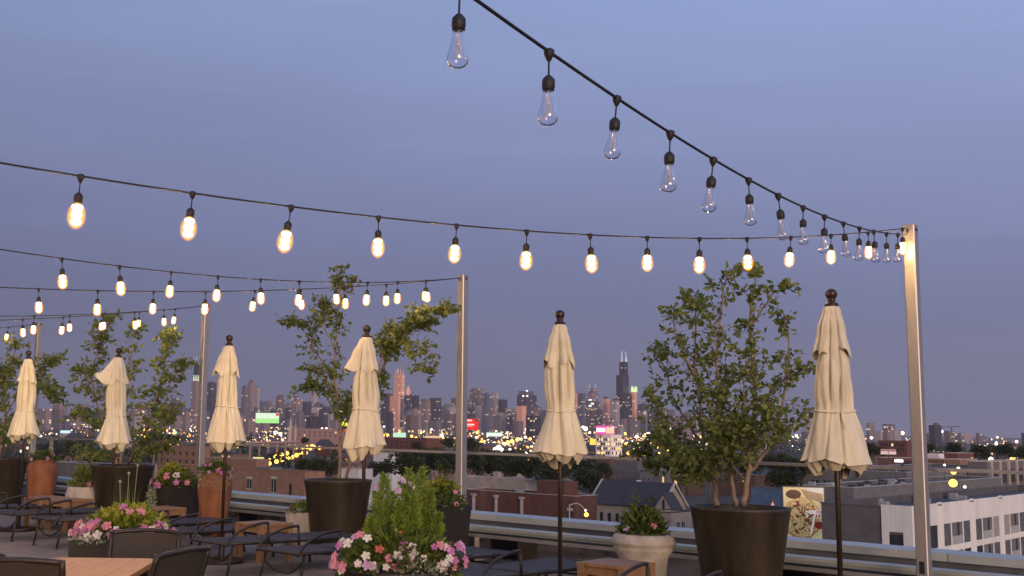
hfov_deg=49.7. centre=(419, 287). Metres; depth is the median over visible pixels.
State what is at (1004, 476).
window
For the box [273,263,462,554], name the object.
potted tree
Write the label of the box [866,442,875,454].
street tree
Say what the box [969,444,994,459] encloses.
street tree
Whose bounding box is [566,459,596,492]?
street tree
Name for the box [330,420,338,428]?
tower
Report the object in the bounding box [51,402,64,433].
tower
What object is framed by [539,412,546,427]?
tower
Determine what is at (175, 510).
side table
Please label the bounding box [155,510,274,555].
sun lounger
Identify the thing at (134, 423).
tower
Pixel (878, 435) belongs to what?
tower
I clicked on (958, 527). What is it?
window
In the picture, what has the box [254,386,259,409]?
tower
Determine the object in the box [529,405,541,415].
tower
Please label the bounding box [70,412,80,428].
tower
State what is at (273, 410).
tower
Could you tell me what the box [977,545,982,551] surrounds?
window
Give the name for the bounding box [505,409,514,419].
tower
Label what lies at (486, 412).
tower
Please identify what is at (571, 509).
window
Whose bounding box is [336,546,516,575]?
sun lounger
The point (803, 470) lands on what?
street tree
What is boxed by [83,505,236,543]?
sun lounger
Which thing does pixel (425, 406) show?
tower
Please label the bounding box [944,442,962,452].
street tree
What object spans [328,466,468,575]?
flower planter
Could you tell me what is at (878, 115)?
sky
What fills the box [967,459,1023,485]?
brick block
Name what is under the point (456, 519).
flower planter
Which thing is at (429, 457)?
street tree
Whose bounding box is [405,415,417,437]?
tower
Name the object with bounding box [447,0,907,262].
string light
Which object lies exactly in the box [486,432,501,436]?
shop sign
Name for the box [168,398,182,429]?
tower
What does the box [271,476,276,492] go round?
window
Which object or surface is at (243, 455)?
house
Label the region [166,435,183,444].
street tree
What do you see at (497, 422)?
tower
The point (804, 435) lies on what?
tower
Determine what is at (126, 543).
dining chair
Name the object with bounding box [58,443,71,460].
house
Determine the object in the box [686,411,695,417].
tower
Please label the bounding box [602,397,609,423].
tower
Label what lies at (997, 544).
window
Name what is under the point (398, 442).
brick block
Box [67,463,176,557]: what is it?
flower planter
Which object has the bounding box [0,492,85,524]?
sun lounger
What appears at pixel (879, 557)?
parapet
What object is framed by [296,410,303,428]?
tower
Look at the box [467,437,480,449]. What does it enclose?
street tree
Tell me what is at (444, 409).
tower
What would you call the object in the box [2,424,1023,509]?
ground
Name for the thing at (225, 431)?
parasol
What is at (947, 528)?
window
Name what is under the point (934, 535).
window
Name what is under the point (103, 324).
string light
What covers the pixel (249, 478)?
window
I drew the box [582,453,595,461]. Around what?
house
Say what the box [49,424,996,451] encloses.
city lights
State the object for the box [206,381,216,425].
tower
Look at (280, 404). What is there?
tower
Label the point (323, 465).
street tree
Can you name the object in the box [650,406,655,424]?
tower
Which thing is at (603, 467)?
street tree
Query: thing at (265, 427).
tower
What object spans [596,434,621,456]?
office block
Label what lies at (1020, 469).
window
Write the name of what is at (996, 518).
window
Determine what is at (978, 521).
window
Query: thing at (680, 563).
glass balustrade
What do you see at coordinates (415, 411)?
tower
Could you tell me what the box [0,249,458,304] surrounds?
string light
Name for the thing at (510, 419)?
tower
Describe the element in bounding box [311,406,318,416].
tower
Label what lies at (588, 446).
house
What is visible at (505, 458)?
street tree
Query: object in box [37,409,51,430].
tower
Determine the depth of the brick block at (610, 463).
634.91 m
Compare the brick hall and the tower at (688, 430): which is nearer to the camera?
the brick hall
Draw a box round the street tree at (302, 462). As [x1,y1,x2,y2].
[294,458,309,469]
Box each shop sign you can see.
[60,430,70,437]
[393,432,405,436]
[426,436,440,437]
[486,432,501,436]
[590,439,595,452]
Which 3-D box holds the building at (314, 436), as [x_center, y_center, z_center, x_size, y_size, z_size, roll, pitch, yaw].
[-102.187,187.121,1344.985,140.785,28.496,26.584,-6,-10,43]
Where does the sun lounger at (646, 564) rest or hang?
on the deck
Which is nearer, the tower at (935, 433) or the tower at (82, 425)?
the tower at (935, 433)
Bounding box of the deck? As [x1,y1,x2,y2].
[0,509,576,575]
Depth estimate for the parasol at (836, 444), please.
7.94 m
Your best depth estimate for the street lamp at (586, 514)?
196.52 m
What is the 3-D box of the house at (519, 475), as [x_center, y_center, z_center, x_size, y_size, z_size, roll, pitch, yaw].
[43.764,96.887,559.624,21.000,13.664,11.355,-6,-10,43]
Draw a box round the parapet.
[23,474,1023,575]
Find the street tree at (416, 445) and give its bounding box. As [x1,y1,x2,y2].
[411,441,421,452]
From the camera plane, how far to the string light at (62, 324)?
16.19 m
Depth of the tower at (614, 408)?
6043.77 m
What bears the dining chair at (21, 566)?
on the deck
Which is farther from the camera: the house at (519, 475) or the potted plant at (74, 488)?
the house at (519, 475)
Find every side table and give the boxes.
[22,495,68,527]
[44,498,92,531]
[147,506,186,540]
[234,520,293,563]
[577,558,655,575]
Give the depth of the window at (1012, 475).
385.41 m
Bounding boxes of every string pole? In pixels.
[26,322,43,494]
[195,303,210,525]
[455,274,470,561]
[902,224,931,575]
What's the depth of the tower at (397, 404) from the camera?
6201.44 m
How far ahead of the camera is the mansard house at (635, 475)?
419.80 m
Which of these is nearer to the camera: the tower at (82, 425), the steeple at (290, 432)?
the steeple at (290, 432)
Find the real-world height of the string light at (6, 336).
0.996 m
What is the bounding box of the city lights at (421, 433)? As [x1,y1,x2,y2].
[144,429,668,453]
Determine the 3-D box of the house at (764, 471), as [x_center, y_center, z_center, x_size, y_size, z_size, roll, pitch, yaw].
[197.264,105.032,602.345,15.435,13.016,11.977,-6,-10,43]
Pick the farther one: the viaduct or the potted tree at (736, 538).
the viaduct
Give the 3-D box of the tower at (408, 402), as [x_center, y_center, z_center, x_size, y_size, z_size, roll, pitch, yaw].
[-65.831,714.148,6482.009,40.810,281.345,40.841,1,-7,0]
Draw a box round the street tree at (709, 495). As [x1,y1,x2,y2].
[699,464,722,502]
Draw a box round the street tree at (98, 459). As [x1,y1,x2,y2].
[76,449,110,462]
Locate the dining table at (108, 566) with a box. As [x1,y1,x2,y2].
[49,557,152,575]
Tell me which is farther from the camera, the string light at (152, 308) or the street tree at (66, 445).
the street tree at (66, 445)
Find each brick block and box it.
[157,445,210,482]
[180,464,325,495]
[205,457,269,466]
[381,437,442,452]
[596,456,645,479]
[613,461,671,482]
[927,458,945,463]
[944,458,976,463]
[945,452,973,458]
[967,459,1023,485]
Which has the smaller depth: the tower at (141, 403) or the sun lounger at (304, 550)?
the sun lounger at (304, 550)
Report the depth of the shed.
596.37 m
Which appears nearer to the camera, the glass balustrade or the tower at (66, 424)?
the glass balustrade
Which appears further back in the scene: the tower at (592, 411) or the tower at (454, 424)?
the tower at (592, 411)
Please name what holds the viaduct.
on the ground
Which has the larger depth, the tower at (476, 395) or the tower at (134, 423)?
the tower at (476, 395)
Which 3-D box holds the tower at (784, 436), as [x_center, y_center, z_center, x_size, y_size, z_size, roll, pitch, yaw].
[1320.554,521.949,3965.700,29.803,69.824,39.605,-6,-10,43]
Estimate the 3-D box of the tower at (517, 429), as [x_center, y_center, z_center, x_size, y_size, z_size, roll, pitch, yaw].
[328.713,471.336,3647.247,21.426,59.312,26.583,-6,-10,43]
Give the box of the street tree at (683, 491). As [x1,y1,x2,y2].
[681,456,688,497]
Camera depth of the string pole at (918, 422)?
9.80 m
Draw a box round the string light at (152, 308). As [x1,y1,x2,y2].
[0,279,448,313]
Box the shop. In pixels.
[878,457,911,464]
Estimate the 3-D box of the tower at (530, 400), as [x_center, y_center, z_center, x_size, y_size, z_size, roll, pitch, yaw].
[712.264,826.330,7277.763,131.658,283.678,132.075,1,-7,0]
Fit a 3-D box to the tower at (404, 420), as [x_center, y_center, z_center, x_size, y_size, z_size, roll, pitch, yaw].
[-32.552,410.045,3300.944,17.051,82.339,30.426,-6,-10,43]
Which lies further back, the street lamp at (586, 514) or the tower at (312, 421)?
the tower at (312, 421)
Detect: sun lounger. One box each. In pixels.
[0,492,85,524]
[0,495,100,541]
[31,499,178,548]
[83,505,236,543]
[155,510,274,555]
[190,517,351,575]
[256,525,340,575]
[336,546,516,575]
[452,543,591,575]
[619,562,722,575]
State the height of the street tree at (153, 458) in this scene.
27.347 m
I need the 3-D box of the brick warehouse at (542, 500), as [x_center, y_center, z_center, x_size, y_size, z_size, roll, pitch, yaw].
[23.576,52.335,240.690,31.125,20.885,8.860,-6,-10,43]
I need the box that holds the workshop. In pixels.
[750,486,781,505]
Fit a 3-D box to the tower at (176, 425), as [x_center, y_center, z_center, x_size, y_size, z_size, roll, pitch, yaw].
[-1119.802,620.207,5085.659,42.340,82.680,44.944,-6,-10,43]
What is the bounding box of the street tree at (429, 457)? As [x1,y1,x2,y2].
[414,447,442,485]
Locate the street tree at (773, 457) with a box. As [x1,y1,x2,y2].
[756,452,789,486]
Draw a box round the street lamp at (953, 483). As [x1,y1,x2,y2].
[949,479,957,489]
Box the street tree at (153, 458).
[145,433,172,480]
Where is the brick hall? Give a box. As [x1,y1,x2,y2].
[878,440,911,456]
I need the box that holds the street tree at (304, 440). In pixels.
[301,437,309,457]
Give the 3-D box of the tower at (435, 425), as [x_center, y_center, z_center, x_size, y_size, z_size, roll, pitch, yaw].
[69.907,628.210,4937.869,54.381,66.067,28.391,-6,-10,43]
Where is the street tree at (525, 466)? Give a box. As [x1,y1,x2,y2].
[491,456,547,477]
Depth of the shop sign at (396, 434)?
1486.81 m
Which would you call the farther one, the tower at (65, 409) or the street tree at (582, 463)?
the tower at (65, 409)
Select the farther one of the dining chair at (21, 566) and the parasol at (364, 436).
the parasol at (364, 436)
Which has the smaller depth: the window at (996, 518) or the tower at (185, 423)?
the window at (996, 518)
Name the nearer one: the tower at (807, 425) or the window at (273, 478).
the window at (273, 478)
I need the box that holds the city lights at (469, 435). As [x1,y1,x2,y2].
[43,424,1012,453]
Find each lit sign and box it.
[255,413,278,450]
[467,419,478,451]
[596,425,614,455]
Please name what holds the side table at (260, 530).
on the deck
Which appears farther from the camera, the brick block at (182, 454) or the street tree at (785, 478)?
the brick block at (182, 454)
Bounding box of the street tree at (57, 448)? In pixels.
[36,441,67,459]
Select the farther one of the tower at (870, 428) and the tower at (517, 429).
the tower at (870, 428)
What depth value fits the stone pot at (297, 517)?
14.01 m
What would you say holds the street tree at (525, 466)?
on the ground
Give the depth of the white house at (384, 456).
427.06 m
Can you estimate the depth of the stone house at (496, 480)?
287.32 m
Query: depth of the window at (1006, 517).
148.41 m
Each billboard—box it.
[781,486,824,538]
[880,449,895,464]
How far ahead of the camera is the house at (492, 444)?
1416.75 m
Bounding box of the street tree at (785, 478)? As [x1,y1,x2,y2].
[764,469,802,487]
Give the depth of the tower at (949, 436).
4101.05 m
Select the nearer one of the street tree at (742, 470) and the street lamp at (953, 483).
the street lamp at (953, 483)
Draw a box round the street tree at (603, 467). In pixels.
[590,462,612,479]
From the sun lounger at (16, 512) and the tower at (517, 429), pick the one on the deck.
the sun lounger at (16, 512)
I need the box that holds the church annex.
[648,509,692,527]
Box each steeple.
[288,417,291,448]
[294,423,296,445]
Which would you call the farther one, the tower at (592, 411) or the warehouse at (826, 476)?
the tower at (592, 411)
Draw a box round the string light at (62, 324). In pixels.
[0,308,182,335]
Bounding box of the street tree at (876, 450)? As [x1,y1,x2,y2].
[870,445,885,460]
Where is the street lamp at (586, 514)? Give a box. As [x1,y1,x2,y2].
[569,503,588,517]
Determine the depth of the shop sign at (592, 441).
990.54 m
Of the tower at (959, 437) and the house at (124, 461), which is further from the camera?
the tower at (959, 437)
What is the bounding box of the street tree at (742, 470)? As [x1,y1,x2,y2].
[732,453,758,503]
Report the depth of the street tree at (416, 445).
770.38 m
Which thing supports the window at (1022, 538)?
in the apartment block at (988, 519)
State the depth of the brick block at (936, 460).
497.41 m
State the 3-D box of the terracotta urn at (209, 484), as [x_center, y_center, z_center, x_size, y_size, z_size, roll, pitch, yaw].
[-2.939,2.979,15.742,0.575,1.172,0.587,1,-7,0]
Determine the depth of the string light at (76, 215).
6.59 m
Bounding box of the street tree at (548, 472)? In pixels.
[532,461,571,480]
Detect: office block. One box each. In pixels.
[56,461,115,476]
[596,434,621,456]
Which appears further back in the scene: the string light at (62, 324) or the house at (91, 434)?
the house at (91, 434)
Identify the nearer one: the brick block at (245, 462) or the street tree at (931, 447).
the brick block at (245, 462)
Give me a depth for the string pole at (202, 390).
17.27 m
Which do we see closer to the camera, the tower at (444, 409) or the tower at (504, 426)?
the tower at (504, 426)
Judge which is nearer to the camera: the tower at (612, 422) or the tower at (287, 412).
the tower at (612, 422)
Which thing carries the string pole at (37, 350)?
on the deck
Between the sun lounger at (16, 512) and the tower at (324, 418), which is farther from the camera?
the tower at (324, 418)
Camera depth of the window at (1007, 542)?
148.05 m
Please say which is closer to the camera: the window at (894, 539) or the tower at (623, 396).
the window at (894, 539)
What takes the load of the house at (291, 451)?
on the ground
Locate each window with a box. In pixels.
[246,476,251,489]
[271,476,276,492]
[289,484,291,494]
[567,508,572,517]
[889,534,903,545]
[930,525,937,547]
[944,523,950,545]
[957,523,959,534]
[963,520,970,541]
[976,518,981,539]
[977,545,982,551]
[993,516,999,536]
[994,542,1000,553]
[1002,469,1006,482]
[1004,514,1009,534]
[1005,540,1010,554]
[1010,469,1015,481]
[1019,468,1022,480]
[1019,512,1023,531]
[1021,537,1023,555]
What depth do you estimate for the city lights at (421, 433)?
2297.72 m
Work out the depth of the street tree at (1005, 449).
670.84 m
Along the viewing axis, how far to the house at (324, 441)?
1280.69 m
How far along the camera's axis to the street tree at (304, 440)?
889.29 m
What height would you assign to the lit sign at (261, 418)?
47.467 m
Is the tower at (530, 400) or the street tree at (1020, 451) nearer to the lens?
the street tree at (1020, 451)
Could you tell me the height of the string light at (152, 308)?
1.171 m
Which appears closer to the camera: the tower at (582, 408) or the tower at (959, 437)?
the tower at (959, 437)
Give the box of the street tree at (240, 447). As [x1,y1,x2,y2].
[238,442,244,457]
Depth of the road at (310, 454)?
1057.63 m
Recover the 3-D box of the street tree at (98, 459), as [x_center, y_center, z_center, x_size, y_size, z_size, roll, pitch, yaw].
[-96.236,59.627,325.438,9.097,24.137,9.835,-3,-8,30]
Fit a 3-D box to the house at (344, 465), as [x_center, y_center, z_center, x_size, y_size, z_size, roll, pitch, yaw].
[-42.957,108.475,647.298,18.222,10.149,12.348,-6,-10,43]
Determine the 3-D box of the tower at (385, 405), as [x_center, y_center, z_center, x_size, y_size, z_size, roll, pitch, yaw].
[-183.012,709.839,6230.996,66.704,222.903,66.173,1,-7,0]
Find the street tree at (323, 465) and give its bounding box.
[303,457,338,474]
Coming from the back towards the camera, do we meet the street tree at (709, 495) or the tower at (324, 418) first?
the tower at (324, 418)
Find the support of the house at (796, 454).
on the ground
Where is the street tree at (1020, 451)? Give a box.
[1010,446,1023,458]
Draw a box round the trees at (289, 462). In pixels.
[1,427,1023,479]
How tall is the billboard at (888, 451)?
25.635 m
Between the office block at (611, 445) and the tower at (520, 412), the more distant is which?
the tower at (520, 412)
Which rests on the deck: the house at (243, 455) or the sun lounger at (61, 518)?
the sun lounger at (61, 518)
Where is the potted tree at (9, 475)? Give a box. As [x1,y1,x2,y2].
[0,331,70,503]
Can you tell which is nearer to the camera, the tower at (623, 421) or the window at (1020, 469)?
the window at (1020, 469)
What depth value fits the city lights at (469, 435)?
3857.28 m
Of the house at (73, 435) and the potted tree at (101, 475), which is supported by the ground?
the house at (73, 435)
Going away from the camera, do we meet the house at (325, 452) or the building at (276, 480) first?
the building at (276, 480)
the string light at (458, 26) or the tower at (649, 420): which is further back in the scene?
the tower at (649, 420)
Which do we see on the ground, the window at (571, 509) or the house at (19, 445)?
the house at (19, 445)
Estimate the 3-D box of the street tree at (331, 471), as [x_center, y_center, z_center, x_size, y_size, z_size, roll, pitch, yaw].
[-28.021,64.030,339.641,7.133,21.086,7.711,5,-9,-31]
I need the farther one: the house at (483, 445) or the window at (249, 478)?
the house at (483, 445)
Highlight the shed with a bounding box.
[927,453,943,457]
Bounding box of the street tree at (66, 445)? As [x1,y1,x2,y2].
[63,440,91,460]
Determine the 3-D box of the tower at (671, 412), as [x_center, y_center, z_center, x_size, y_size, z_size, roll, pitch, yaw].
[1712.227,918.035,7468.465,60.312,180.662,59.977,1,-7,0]
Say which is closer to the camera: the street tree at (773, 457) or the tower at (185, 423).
the street tree at (773, 457)
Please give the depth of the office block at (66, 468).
308.84 m
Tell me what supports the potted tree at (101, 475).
on the deck
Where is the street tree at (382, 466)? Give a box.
[367,460,395,499]
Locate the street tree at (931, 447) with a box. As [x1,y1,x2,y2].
[927,443,936,452]
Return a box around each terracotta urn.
[25,449,59,509]
[195,456,233,537]
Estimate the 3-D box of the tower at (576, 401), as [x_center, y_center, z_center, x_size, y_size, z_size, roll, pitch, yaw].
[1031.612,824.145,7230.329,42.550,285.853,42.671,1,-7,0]
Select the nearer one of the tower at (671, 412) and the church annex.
the church annex
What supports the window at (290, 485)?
in the building at (276, 480)
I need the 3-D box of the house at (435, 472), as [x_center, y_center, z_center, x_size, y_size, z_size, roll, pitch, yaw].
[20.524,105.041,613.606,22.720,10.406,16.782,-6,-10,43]
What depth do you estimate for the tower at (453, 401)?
6792.74 m
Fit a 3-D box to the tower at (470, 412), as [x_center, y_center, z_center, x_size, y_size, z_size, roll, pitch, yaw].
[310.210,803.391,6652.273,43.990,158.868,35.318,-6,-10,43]
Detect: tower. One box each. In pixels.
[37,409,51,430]
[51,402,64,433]
[63,404,67,414]
[63,415,70,429]
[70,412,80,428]
[81,418,90,428]
[130,407,143,432]
[134,402,147,414]
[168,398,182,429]
[170,413,181,430]
[181,410,189,432]
[190,359,198,408]
[190,375,198,430]
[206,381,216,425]
[206,411,209,433]
[241,386,247,417]
[243,418,254,436]
[247,380,254,418]
[252,407,259,435]
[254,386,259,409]
[260,401,263,411]
[260,423,269,432]
[264,401,273,412]
[270,407,276,430]
[276,395,284,430]
[280,419,291,434]
[284,407,290,418]
[291,396,302,427]
[293,412,306,428]
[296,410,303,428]
[302,402,311,415]
[306,413,319,428]
[309,393,317,405]
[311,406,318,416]
[318,404,324,428]
[321,408,331,428]
[328,413,333,428]
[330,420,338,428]
[381,393,392,432]
[387,411,393,435]
[390,368,404,432]
[403,411,410,432]
[404,385,411,414]
[404,394,418,408]
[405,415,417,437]
[410,407,420,432]
[419,399,430,433]
[428,420,440,434]
[430,398,440,419]
[441,404,450,432]
[446,410,452,434]
[447,406,455,433]
[451,398,455,405]
[453,414,455,434]
[467,399,471,408]
[467,407,474,433]
[470,388,482,408]
[474,404,481,433]
[483,393,490,434]
[491,393,497,432]
[493,415,505,432]
[498,399,506,412]
[502,420,506,435]
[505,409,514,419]
[507,415,514,435]
[513,421,522,438]
[516,404,525,434]
[517,391,536,414]
[526,412,540,438]
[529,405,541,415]
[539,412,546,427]
[575,391,577,409]
[577,393,585,435]
[586,383,598,435]
[599,406,602,424]
[601,410,602,425]
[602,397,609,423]
[607,418,617,433]
[609,399,619,424]
[616,353,631,424]
[616,425,623,438]
[621,419,626,438]
[626,416,632,439]
[631,386,636,417]
[632,418,639,438]
[638,403,647,411]
[640,410,647,436]
[647,411,650,433]
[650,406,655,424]
[666,410,675,425]
[677,416,690,442]
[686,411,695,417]
[691,413,701,437]
[779,423,791,441]
[801,431,808,440]
[803,412,812,430]
[866,423,874,442]
[875,431,882,441]
[882,424,894,439]
[889,430,901,440]
[929,423,941,444]
[944,431,954,444]
[955,433,964,443]
[964,434,972,443]
[976,433,982,444]
[1021,433,1023,444]
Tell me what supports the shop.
on the ground
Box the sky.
[0,0,1023,437]
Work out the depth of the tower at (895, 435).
3561.55 m
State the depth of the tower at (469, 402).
7142.37 m
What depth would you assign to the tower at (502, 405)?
7194.22 m
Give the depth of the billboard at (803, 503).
149.42 m
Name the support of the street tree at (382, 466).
on the ground
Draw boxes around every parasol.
[0,350,40,531]
[94,348,131,505]
[206,335,245,564]
[343,325,386,530]
[531,310,587,575]
[800,289,872,575]
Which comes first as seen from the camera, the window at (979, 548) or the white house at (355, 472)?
the window at (979, 548)
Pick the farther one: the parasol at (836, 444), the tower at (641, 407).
the tower at (641, 407)
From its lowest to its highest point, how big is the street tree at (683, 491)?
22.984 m
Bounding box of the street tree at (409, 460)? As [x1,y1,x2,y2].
[385,449,430,477]
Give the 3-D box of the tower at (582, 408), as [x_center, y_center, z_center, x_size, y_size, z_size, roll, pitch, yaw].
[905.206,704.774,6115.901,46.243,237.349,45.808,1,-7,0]
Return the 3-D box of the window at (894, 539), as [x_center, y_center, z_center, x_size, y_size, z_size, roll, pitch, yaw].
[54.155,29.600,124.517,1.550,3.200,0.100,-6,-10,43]
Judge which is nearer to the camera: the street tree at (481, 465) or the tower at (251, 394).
the street tree at (481, 465)
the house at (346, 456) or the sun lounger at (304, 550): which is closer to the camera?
the sun lounger at (304, 550)
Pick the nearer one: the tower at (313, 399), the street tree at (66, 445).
the street tree at (66, 445)
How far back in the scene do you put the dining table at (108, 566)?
6.66 m
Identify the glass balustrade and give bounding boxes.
[21,437,1023,575]
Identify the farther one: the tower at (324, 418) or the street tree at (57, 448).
the tower at (324, 418)
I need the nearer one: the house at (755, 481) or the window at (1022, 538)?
the window at (1022, 538)
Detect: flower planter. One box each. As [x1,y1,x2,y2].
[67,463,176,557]
[145,460,198,531]
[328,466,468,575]
[420,462,471,565]
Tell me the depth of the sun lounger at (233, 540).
12.07 m
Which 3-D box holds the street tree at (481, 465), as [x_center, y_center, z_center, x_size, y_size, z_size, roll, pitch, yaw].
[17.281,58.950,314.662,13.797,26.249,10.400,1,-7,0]
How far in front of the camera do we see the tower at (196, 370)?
5713.30 m
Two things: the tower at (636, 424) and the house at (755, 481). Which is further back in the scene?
the tower at (636, 424)
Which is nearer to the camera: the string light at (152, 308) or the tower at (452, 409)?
the string light at (152, 308)
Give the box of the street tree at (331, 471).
[326,461,337,477]
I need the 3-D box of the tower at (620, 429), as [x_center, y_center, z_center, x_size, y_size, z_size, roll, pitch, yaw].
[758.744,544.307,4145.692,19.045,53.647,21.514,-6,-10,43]
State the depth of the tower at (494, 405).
6965.23 m
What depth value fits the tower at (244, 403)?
6215.18 m
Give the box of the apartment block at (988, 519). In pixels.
[820,485,1023,555]
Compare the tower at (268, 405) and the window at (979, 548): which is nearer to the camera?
the window at (979, 548)
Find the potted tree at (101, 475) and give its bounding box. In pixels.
[60,308,200,506]
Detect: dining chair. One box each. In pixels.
[0,557,65,575]
[107,528,181,558]
[148,546,211,575]
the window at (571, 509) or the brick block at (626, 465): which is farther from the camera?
the brick block at (626, 465)
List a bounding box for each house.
[3,443,27,453]
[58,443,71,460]
[62,433,84,443]
[85,432,94,436]
[85,451,127,463]
[130,463,156,473]
[218,453,248,457]
[274,449,306,462]
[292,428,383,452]
[314,439,333,452]
[317,445,336,456]
[329,463,361,477]
[336,452,359,462]
[341,468,372,501]
[359,459,372,467]
[372,452,402,503]
[432,466,479,484]
[466,471,536,490]
[474,442,486,451]
[484,469,524,477]
[486,443,501,452]
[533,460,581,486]
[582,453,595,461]
[586,444,595,450]
[593,479,688,521]
[613,470,666,482]
[672,476,703,495]
[716,473,770,496]
[761,467,780,486]
[773,451,802,458]
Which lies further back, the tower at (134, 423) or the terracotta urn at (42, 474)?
the tower at (134, 423)
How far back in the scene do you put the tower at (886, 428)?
4129.17 m
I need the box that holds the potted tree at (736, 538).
[619,261,815,575]
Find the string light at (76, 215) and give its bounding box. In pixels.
[0,162,906,271]
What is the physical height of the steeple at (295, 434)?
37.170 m
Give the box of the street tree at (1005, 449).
[987,443,1015,459]
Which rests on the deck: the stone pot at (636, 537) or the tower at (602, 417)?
the stone pot at (636, 537)
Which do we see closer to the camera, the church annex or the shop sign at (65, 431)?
the church annex
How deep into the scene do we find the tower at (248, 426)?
3108.83 m
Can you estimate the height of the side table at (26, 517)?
0.449 m
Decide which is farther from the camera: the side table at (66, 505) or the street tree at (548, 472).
the street tree at (548, 472)
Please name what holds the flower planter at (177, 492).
on the deck
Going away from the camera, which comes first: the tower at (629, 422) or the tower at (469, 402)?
the tower at (629, 422)
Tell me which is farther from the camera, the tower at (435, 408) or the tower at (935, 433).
the tower at (435, 408)
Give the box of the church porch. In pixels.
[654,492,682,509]
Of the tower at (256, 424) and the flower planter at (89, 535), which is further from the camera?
the tower at (256, 424)
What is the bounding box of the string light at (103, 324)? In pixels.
[0,306,201,333]
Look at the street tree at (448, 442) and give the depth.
809.60 m
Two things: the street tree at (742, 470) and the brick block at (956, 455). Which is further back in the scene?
the brick block at (956, 455)
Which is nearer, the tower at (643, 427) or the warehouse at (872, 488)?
the warehouse at (872, 488)
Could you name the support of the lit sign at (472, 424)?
on the ground
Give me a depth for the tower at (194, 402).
5480.39 m
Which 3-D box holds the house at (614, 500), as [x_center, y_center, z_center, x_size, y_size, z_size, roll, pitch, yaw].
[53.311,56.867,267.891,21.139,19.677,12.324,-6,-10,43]
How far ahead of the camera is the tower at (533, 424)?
3820.88 m
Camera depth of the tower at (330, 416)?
5419.35 m
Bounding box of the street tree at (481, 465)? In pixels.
[467,448,502,475]
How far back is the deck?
13.57 m
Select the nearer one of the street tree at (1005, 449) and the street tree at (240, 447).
the street tree at (1005, 449)
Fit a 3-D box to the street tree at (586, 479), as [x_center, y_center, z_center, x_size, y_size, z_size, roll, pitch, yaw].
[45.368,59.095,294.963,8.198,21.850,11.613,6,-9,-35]
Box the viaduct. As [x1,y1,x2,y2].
[245,441,299,464]
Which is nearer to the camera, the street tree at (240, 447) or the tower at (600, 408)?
the street tree at (240, 447)
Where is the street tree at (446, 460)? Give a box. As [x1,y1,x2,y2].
[433,448,469,498]
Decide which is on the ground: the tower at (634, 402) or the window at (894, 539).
the tower at (634, 402)
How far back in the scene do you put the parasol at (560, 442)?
9.66 m
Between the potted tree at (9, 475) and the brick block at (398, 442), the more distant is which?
the brick block at (398, 442)
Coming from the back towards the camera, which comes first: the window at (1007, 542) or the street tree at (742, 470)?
the street tree at (742, 470)
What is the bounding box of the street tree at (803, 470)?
[783,456,811,479]
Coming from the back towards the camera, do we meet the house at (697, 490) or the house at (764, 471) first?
the house at (764, 471)
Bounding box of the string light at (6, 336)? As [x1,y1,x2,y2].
[1,324,35,339]
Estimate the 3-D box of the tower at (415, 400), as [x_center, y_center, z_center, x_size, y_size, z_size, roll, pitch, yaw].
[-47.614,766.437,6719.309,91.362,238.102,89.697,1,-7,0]
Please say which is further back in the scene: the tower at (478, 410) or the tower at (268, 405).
the tower at (268, 405)
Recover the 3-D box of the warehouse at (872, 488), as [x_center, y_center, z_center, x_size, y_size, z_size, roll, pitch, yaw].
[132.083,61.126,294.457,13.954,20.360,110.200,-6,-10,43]
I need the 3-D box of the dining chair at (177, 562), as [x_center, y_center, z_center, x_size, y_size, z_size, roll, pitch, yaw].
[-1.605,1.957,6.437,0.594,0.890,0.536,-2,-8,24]
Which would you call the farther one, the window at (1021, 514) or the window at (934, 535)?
the window at (1021, 514)
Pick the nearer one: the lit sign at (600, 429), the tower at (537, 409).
the lit sign at (600, 429)
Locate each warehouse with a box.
[466,480,597,519]
[796,475,1001,501]
[800,463,967,483]
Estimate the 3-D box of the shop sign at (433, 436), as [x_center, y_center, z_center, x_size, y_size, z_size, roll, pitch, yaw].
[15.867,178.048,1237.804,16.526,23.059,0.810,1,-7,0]
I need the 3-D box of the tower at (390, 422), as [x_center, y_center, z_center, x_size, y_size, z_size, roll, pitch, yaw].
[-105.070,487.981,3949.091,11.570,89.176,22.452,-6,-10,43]
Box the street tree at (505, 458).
[489,449,526,476]
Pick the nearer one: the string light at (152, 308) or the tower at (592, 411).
the string light at (152, 308)
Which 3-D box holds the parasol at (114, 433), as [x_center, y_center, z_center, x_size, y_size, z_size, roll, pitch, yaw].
[-4.090,2.106,14.730,0.537,2.614,0.537,-6,-10,45]
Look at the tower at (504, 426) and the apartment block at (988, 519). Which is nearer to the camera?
the apartment block at (988, 519)
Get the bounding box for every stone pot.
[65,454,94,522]
[285,499,311,552]
[611,489,675,575]
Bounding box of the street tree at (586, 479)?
[568,467,603,493]
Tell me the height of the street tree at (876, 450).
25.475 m
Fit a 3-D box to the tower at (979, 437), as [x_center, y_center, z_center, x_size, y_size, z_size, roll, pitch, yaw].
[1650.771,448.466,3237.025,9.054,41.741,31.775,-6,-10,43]
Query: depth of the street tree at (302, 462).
374.13 m
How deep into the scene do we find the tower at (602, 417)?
7099.10 m
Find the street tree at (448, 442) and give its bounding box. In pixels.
[440,437,455,449]
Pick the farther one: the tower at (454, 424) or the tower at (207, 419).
the tower at (454, 424)
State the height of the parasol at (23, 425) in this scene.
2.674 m

